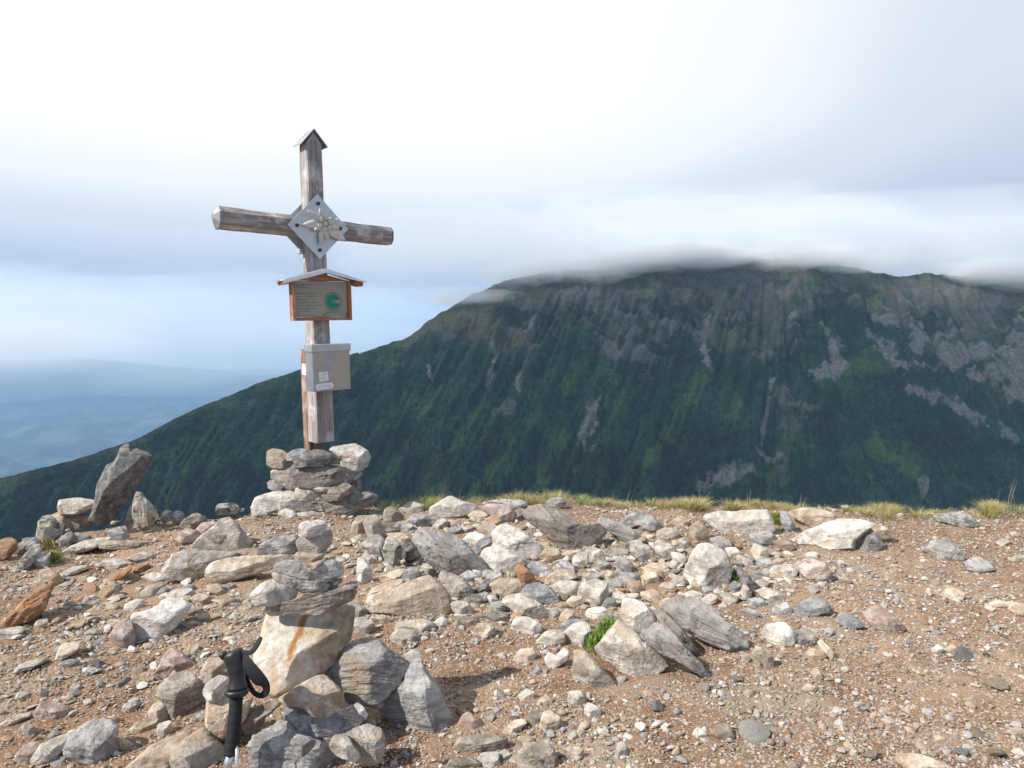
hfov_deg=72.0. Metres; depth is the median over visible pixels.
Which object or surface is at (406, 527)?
rock
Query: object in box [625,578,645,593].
rock
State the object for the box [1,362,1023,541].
conifer wood
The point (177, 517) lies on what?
rock
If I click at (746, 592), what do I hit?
rock
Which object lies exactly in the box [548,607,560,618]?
rock
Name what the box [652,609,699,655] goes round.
slab
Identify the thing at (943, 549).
rock
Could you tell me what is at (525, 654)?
rock
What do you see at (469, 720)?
rock
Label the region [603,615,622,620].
rock
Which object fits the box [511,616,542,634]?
rock
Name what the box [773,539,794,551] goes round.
rock
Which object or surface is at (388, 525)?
rock
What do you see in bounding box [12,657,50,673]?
rock
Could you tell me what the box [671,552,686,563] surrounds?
rock
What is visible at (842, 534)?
boulder
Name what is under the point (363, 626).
rock
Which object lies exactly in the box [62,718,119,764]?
boulder
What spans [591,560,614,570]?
rock
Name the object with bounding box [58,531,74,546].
rock
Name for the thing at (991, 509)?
grass
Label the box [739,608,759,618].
rock
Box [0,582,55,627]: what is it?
rock
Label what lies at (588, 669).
boulder
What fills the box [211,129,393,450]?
summit cross
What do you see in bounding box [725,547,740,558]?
rock
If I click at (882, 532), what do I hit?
rock
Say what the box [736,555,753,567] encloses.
rock
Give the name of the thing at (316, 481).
stone cairn
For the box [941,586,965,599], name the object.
rock
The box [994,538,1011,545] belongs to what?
rock
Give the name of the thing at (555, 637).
rock
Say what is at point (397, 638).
rock
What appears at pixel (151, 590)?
rock
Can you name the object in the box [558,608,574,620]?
rock
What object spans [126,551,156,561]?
rock
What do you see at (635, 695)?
stone
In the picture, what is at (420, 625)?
rock
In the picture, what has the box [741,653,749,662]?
rock
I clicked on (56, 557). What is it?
grass tuft
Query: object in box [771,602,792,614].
rock
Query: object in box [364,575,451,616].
slab
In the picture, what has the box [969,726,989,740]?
stone
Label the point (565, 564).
rock
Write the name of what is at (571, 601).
rock
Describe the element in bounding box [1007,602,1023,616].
rock
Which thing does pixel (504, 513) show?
rock
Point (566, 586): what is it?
rock
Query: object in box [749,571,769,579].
rock
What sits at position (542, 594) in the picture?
rock
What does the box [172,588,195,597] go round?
rock
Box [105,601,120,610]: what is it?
rock
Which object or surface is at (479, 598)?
rock
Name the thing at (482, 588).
rock
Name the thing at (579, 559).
rock
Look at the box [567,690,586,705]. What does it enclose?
rock
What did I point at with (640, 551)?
rock
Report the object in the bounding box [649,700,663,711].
stone
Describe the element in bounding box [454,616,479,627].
rock
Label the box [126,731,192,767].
boulder
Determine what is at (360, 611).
rock
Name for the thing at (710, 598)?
rock
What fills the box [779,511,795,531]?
rock
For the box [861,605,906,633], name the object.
boulder
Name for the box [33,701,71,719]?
rock
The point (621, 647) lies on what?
boulder
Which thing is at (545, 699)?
rock
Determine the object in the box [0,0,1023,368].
sky
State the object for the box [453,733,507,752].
slab
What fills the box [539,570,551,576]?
rock
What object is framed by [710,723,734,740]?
rock
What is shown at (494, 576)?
rock
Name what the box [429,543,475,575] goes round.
slab
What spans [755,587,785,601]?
rock
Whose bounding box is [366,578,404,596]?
rock
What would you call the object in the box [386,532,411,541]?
rock
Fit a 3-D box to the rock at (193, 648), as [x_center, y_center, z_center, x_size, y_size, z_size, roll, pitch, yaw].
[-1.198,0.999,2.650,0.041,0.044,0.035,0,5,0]
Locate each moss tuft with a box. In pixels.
[581,611,621,656]
[769,509,781,524]
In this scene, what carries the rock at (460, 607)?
on the ground at (484, 693)
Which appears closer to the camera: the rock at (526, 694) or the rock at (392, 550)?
the rock at (526, 694)
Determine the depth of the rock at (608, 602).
3.12 m
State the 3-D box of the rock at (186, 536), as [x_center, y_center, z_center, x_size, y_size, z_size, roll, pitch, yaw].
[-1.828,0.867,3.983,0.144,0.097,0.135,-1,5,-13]
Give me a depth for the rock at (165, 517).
4.43 m
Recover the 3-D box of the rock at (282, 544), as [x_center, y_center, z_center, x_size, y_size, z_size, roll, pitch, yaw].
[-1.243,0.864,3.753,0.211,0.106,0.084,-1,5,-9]
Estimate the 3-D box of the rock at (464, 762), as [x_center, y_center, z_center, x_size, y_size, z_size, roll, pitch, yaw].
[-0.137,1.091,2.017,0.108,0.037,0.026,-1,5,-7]
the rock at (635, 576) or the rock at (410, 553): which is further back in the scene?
the rock at (410, 553)
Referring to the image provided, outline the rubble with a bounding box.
[0,504,1023,767]
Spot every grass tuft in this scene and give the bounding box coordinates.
[38,535,56,551]
[44,548,67,562]
[731,568,738,581]
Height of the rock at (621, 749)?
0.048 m
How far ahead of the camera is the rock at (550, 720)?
2.17 m
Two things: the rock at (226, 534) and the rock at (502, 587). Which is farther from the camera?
the rock at (226, 534)
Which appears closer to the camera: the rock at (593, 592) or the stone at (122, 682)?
the stone at (122, 682)
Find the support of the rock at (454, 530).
on the ground at (484, 693)
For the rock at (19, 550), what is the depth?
3.79 m
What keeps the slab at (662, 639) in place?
on the ground at (484, 693)
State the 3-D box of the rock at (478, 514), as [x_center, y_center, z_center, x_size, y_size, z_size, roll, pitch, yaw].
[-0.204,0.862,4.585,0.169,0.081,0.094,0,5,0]
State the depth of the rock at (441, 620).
2.86 m
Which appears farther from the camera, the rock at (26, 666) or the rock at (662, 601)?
the rock at (662, 601)
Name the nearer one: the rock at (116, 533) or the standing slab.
the rock at (116, 533)
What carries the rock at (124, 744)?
on the ground at (484, 693)
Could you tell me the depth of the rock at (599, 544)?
4.01 m
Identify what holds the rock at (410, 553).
on the ground at (484, 693)
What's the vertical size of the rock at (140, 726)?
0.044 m
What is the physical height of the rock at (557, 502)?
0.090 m
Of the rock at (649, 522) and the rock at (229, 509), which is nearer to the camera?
the rock at (649, 522)
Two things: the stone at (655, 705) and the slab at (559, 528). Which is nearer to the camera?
the stone at (655, 705)
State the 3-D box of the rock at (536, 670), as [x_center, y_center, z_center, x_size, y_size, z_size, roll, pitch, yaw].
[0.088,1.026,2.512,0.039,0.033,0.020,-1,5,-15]
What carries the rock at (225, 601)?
on the ground at (484, 693)
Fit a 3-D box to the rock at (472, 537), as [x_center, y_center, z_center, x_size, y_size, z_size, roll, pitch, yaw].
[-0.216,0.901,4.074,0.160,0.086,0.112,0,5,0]
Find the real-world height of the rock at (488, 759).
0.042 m
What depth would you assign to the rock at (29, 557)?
3.54 m
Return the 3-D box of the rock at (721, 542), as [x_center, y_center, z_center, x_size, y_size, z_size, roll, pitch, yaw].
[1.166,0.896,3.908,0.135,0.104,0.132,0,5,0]
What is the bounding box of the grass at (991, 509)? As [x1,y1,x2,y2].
[376,478,1023,520]
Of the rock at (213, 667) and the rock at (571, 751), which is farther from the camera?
the rock at (213, 667)
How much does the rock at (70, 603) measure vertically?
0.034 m
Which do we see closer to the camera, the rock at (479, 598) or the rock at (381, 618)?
the rock at (381, 618)
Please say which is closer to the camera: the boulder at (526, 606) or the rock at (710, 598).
the boulder at (526, 606)
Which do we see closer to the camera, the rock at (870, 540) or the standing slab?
the rock at (870, 540)
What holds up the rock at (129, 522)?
on the ground at (484, 693)
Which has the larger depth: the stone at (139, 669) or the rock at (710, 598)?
the rock at (710, 598)
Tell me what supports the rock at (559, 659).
on the ground at (484, 693)
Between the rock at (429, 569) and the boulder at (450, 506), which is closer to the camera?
the rock at (429, 569)
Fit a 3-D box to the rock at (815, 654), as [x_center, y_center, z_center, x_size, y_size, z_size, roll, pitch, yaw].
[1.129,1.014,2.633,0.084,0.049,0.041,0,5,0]
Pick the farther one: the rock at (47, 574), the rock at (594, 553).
the rock at (594, 553)
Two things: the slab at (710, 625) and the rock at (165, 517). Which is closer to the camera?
the slab at (710, 625)
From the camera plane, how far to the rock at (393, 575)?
3.40 m
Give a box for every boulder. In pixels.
[35,515,63,544]
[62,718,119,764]
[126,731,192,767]
[130,597,191,639]
[160,548,241,582]
[169,726,224,767]
[204,554,293,583]
[378,649,450,733]
[429,496,477,517]
[480,546,527,574]
[491,524,543,559]
[502,593,547,619]
[517,742,557,767]
[572,649,616,687]
[594,620,667,676]
[683,543,732,587]
[703,509,775,533]
[760,621,796,647]
[791,518,872,549]
[793,596,830,616]
[794,558,832,580]
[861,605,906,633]
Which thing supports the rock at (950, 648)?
on the ground at (484, 693)
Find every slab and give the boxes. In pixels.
[60,537,111,554]
[87,443,151,526]
[97,540,154,549]
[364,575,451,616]
[411,528,490,572]
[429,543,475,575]
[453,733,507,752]
[482,499,528,508]
[522,504,606,548]
[596,517,641,541]
[640,622,709,678]
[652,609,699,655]
[660,596,748,651]
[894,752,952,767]
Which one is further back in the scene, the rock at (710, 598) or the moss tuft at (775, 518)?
the moss tuft at (775, 518)
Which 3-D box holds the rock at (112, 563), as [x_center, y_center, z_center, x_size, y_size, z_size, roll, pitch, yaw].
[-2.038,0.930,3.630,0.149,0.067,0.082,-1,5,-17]
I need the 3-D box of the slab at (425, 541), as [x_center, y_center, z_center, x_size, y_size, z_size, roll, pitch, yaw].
[-0.302,0.851,3.510,0.404,0.249,0.141,1,5,11]
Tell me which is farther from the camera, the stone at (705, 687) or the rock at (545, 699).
the stone at (705, 687)
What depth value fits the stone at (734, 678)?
2.45 m
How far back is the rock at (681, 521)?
4.32 m
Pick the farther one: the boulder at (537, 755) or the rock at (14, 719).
the rock at (14, 719)
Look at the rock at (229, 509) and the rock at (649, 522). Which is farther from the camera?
the rock at (229, 509)
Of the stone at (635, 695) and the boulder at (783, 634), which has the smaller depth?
the stone at (635, 695)
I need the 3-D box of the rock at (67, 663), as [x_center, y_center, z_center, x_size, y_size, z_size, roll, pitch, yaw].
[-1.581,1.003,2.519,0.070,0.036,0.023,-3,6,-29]
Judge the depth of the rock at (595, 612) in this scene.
3.00 m
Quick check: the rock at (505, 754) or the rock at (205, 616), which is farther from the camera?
the rock at (205, 616)
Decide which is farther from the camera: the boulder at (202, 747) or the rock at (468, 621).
the rock at (468, 621)
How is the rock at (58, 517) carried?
on the ground at (484, 693)
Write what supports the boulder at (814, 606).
on the ground at (484, 693)
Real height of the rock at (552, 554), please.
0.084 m
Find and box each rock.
[0,537,17,560]
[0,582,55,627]
[0,626,25,639]
[0,712,31,726]
[11,544,41,571]
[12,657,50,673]
[14,546,24,554]
[14,741,43,764]
[19,537,37,551]
[21,722,36,737]
[29,732,72,766]
[32,552,50,567]
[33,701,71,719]
[34,619,47,629]
[38,568,64,583]
[51,512,67,524]
[55,641,80,660]
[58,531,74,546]
[58,659,80,667]
[59,565,88,575]
[64,600,76,606]
[66,514,91,529]
[69,618,85,629]
[70,683,81,690]
[71,535,92,544]
[99,558,128,568]
[99,584,114,597]
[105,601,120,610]
[107,527,129,540]
[107,565,132,581]
[108,620,136,648]
[117,737,135,750]
[122,702,137,711]
[124,506,133,530]
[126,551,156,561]
[126,717,158,733]
[131,562,150,572]
[132,491,157,530]
[137,582,164,598]
[141,572,161,581]
[147,700,168,723]
[154,648,194,674]
[155,671,205,719]
[156,587,170,595]
[156,720,172,736]
[160,510,172,522]
[171,511,184,524]
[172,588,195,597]
[174,528,200,543]
[179,513,207,529]
[185,605,204,617]
[185,613,222,621]
[187,643,199,653]
[190,593,214,604]
[191,517,253,550]
[196,522,215,533]
[200,657,225,680]
[207,583,225,595]
[211,596,241,605]
[215,503,240,517]
[223,582,236,589]
[257,534,297,554]
[349,602,367,616]
[351,515,365,533]
[353,617,374,634]
[356,557,372,584]
[361,534,385,558]
[362,553,374,564]
[363,514,385,536]
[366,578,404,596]
[371,615,390,622]
[377,569,405,581]
[381,536,402,566]
[383,506,403,522]
[383,521,400,531]
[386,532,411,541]
[390,629,417,644]
[395,619,437,632]
[398,501,423,512]
[400,523,415,531]
[402,541,419,562]
[402,567,421,581]
[408,514,431,526]
[422,563,437,577]
[431,518,448,528]
[434,616,447,627]
[438,571,472,599]
[445,757,481,767]
[447,526,463,534]
[448,520,459,526]
[450,600,472,613]
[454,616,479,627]
[457,712,482,729]
[460,570,480,581]
[462,525,475,532]
[463,532,485,543]
[468,510,490,520]
[470,592,488,604]
[472,537,492,554]
[472,707,479,713]
[473,622,495,637]
[474,582,488,593]
[476,524,495,534]
[477,752,499,767]
[481,504,514,522]
[482,515,502,524]
[483,611,509,621]
[487,572,503,580]
[487,601,507,610]
[489,578,524,597]
[499,749,510,760]
[502,719,526,734]
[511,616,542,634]
[512,648,536,661]
[514,508,524,521]
[515,564,535,583]
[516,735,534,743]
[518,688,534,700]
[520,582,559,604]
[525,561,552,575]
[526,711,543,725]
[531,666,541,674]
[536,629,564,645]
[538,695,552,703]
[539,547,562,561]
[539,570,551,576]
[539,711,560,730]
[544,569,579,582]
[544,647,569,667]
[545,497,565,508]
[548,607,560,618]
[549,579,577,596]
[554,601,568,609]
[554,619,586,629]
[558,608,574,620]
[559,560,578,571]
[562,550,581,557]
[562,745,583,757]
[564,621,592,645]
[566,596,581,606]
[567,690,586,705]
[567,731,577,740]
[571,551,588,568]
[577,578,608,606]
[577,727,584,737]
[583,572,601,579]
[584,702,600,717]
[585,546,604,559]
[585,606,611,618]
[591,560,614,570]
[596,541,607,547]
[601,570,617,580]
[602,597,615,608]
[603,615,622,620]
[605,578,622,588]
[606,548,628,556]
[611,591,628,604]
[614,741,627,757]
[615,557,633,571]
[618,571,640,579]
[619,512,661,531]
[620,597,656,633]
[625,540,660,562]
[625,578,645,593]
[640,570,659,582]
[640,589,663,603]
[643,562,669,571]
[654,539,677,557]
[656,527,678,537]
[659,582,676,592]
[659,598,667,605]
[669,517,691,526]
[670,575,683,585]
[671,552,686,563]
[678,538,691,548]
[681,590,703,597]
[688,521,710,541]
[692,727,707,738]
[701,593,717,604]
[709,536,732,550]
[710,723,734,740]
[721,594,738,604]
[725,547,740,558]
[729,582,741,592]
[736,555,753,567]
[736,567,756,595]
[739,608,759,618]
[741,582,751,599]
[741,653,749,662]
[747,598,767,606]
[748,531,776,546]
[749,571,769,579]
[750,543,768,557]
[750,646,762,665]
[753,579,769,588]
[755,557,774,568]
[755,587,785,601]
[761,649,773,668]
[768,564,798,576]
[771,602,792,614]
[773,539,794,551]
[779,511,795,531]
[789,508,834,526]
[795,627,817,645]
[802,648,826,660]
[802,683,817,692]
[810,668,822,680]
[817,640,834,659]
[833,719,845,728]
[835,612,864,628]
[855,528,883,550]
[871,523,893,539]
[921,539,965,560]
[930,578,942,588]
[931,644,943,653]
[932,511,979,527]
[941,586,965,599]
[945,644,955,652]
[963,557,995,573]
[984,599,1011,609]
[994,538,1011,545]
[1004,727,1023,738]
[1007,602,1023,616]
[1008,555,1023,560]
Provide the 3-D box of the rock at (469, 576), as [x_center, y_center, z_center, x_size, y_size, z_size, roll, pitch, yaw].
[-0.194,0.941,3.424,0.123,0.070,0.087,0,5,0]
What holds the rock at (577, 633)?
on the ground at (484, 693)
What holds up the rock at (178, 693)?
on the ground at (484, 693)
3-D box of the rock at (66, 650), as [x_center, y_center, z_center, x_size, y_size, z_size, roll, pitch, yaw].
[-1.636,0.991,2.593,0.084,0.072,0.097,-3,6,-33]
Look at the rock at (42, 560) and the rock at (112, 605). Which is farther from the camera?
the rock at (42, 560)
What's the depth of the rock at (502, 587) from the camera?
3.20 m
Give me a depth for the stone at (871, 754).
1.98 m
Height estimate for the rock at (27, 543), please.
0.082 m
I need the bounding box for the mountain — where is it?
[0,254,1023,542]
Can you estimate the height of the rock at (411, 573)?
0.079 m
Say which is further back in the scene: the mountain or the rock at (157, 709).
the mountain
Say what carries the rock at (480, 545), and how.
on the ground at (484, 693)
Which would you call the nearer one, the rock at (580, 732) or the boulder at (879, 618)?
the rock at (580, 732)
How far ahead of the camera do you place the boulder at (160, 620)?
2.76 m
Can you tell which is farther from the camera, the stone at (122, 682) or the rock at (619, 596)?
the rock at (619, 596)
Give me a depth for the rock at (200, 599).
3.09 m
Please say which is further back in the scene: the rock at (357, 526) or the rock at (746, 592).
the rock at (357, 526)
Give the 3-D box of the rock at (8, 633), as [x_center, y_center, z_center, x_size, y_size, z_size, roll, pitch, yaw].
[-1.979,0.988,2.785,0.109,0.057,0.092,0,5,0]
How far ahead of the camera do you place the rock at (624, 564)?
3.57 m
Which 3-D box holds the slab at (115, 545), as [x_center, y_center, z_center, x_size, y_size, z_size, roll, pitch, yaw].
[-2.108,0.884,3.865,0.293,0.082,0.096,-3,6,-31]
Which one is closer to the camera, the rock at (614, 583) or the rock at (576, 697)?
the rock at (576, 697)
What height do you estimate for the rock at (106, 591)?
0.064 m
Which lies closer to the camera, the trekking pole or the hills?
the trekking pole
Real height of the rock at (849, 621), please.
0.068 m
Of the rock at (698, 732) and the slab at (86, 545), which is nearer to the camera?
the rock at (698, 732)
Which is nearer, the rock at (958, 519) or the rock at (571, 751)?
the rock at (571, 751)
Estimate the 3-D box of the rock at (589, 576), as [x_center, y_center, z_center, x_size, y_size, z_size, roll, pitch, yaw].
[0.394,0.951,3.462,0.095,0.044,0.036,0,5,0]
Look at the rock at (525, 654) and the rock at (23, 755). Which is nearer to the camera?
the rock at (23, 755)
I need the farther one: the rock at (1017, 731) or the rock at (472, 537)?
the rock at (472, 537)
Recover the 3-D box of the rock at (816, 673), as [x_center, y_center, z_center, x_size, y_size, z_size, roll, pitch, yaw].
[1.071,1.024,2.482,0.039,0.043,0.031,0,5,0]
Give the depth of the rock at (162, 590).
3.21 m
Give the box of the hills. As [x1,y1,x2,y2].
[0,359,285,477]
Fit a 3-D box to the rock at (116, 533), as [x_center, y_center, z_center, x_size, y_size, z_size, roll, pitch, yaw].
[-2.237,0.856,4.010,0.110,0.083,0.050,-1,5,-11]
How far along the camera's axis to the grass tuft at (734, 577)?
3.41 m
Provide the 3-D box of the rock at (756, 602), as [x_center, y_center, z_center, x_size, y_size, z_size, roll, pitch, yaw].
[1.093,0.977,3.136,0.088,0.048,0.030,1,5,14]
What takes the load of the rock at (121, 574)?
on the ground at (484, 693)
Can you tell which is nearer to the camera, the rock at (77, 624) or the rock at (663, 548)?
the rock at (77, 624)
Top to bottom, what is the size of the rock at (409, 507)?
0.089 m
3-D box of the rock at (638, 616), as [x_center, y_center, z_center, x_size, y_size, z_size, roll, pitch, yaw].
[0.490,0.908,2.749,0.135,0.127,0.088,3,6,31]
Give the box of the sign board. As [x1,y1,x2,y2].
[276,268,365,320]
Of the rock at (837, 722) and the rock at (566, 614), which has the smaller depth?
the rock at (837, 722)
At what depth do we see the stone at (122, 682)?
2.43 m
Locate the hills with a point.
(53, 412)
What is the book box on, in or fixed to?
attached to the summit cross
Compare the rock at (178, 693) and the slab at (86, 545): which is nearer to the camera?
the rock at (178, 693)
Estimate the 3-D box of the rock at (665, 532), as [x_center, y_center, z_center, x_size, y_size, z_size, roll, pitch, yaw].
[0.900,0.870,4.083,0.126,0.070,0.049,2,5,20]
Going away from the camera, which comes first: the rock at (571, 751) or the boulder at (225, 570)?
the rock at (571, 751)
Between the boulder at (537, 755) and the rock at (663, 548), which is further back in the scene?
the rock at (663, 548)
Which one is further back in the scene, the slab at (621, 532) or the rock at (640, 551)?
the slab at (621, 532)
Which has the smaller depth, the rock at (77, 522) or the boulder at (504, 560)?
the boulder at (504, 560)
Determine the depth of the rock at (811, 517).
4.33 m
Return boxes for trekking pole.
[219,636,269,767]
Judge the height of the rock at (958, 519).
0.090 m
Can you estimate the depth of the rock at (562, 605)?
3.09 m
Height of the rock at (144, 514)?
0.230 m
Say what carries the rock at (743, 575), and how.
on the ground at (484, 693)
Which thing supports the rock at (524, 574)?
on the ground at (484, 693)
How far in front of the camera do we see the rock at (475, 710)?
2.27 m
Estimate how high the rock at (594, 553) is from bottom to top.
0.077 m
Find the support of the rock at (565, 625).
on the ground at (484, 693)
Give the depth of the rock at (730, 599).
3.18 m
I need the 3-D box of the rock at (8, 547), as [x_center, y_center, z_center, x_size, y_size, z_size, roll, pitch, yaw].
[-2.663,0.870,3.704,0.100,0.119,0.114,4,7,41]
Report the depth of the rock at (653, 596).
3.18 m
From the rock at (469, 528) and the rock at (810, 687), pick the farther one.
the rock at (469, 528)
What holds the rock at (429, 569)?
on the ground at (484, 693)
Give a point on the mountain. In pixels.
(670, 330)
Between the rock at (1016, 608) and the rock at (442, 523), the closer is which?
the rock at (1016, 608)
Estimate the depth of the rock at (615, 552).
3.82 m
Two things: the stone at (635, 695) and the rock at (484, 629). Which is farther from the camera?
the rock at (484, 629)
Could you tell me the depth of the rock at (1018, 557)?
3.71 m
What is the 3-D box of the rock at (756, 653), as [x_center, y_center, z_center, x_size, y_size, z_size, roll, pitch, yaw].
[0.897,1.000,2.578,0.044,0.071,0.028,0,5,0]
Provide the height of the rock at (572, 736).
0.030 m
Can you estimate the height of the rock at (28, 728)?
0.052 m
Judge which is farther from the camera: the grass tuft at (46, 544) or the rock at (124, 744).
the grass tuft at (46, 544)
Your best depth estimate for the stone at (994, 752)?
2.03 m
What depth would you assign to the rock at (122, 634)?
2.68 m
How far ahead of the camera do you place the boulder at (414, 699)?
2.19 m
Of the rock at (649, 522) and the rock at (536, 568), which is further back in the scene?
the rock at (649, 522)
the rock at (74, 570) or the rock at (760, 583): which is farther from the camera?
the rock at (74, 570)
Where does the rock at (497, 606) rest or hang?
on the ground at (484, 693)
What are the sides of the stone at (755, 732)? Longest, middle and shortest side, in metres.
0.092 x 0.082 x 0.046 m
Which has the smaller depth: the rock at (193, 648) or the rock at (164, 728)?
the rock at (164, 728)
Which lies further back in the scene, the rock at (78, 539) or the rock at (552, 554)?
the rock at (78, 539)
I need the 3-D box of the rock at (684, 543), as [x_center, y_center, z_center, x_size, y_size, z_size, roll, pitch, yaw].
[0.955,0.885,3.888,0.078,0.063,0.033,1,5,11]
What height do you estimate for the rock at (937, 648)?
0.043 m
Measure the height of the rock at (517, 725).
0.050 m
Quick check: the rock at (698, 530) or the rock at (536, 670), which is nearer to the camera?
the rock at (536, 670)
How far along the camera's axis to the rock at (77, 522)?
4.50 m
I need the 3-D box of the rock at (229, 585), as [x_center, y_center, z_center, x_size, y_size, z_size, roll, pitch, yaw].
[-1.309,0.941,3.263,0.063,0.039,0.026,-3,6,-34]
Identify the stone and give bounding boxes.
[57,498,93,514]
[89,659,104,666]
[115,677,131,688]
[130,665,143,674]
[631,692,640,698]
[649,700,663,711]
[698,682,709,692]
[730,675,741,681]
[738,719,770,744]
[857,706,867,711]
[863,750,877,759]
[953,747,969,755]
[955,647,972,661]
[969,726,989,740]
[984,678,1008,690]
[986,748,1005,756]
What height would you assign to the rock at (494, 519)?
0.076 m
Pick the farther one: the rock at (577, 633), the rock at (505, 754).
the rock at (577, 633)
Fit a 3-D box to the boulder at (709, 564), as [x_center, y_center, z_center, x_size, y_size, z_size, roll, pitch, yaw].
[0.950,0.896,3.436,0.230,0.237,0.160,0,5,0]
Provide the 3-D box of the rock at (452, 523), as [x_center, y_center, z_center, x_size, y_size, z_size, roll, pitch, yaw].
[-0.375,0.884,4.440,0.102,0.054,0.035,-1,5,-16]
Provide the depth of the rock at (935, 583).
3.31 m
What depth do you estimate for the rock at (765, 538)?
3.94 m
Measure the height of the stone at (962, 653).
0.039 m
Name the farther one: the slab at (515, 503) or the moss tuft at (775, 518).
the slab at (515, 503)
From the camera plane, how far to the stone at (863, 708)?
2.28 m
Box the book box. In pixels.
[304,343,350,391]
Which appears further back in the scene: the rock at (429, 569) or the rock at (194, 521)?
the rock at (194, 521)
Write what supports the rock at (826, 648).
on the ground at (484, 693)
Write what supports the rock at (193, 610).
on the ground at (484, 693)
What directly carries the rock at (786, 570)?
on the ground at (484, 693)
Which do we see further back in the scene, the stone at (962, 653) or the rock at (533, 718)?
the stone at (962, 653)
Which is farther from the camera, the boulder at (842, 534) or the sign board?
the sign board
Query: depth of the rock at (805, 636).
2.75 m
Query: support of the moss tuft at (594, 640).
on the ground at (484, 693)
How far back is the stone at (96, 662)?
2.54 m
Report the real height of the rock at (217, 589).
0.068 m
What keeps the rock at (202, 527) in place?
on the ground at (484, 693)
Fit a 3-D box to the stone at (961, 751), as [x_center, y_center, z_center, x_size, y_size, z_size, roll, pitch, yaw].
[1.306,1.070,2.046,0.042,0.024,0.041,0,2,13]
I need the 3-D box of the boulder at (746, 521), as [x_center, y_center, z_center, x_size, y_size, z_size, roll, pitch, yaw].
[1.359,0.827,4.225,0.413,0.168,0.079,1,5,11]
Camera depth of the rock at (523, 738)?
2.12 m
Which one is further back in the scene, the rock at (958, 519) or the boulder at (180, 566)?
the rock at (958, 519)
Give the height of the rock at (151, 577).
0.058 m
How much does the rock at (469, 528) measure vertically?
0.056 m
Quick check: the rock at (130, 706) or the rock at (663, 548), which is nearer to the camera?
the rock at (130, 706)
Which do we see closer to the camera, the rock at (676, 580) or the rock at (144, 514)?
the rock at (676, 580)
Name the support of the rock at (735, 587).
on the ground at (484, 693)
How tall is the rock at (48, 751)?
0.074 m
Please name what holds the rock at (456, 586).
on the ground at (484, 693)
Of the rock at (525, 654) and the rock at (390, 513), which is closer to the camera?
the rock at (525, 654)
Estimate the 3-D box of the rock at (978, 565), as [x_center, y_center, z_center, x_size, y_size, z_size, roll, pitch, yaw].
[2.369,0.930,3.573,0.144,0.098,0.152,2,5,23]
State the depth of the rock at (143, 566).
3.56 m
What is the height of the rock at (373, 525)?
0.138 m
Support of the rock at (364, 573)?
on the ground at (484, 693)
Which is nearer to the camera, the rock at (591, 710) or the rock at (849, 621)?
the rock at (591, 710)
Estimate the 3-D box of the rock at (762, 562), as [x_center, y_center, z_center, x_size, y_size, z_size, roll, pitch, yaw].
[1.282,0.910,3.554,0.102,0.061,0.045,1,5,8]
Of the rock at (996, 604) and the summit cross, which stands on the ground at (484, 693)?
the rock at (996, 604)
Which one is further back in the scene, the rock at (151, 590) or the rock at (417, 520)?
the rock at (417, 520)
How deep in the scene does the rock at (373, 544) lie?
3.73 m
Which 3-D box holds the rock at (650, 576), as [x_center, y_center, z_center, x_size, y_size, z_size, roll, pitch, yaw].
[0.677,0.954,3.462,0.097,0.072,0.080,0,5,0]
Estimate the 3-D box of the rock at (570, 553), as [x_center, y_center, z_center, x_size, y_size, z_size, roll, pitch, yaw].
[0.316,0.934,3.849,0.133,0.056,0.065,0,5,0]
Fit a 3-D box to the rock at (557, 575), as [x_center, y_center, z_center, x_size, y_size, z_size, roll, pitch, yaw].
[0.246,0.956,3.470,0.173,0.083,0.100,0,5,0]
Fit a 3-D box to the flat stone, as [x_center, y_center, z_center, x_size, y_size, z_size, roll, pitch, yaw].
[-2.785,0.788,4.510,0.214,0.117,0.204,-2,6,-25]
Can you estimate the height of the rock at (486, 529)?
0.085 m
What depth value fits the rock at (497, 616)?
2.92 m
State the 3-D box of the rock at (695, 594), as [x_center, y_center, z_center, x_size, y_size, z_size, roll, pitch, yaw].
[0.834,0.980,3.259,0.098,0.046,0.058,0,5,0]
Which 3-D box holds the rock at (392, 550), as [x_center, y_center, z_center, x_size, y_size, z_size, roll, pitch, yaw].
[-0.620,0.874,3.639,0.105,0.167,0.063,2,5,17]
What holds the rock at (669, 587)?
on the ground at (484, 693)
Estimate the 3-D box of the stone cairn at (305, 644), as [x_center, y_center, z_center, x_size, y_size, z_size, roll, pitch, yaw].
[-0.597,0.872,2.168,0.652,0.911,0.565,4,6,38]
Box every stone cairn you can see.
[202,520,407,767]
[250,443,377,518]
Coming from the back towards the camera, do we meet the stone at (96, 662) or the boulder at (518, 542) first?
the boulder at (518, 542)
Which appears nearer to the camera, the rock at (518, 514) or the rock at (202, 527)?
the rock at (202, 527)
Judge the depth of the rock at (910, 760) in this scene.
1.95 m
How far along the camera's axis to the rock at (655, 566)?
3.59 m
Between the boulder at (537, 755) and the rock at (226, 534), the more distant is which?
the rock at (226, 534)
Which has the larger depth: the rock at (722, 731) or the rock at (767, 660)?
the rock at (767, 660)
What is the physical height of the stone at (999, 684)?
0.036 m
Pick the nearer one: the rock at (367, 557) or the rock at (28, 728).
the rock at (28, 728)
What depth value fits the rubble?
3.02 m
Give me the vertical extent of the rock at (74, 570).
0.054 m
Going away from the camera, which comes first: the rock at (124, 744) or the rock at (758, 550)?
the rock at (124, 744)

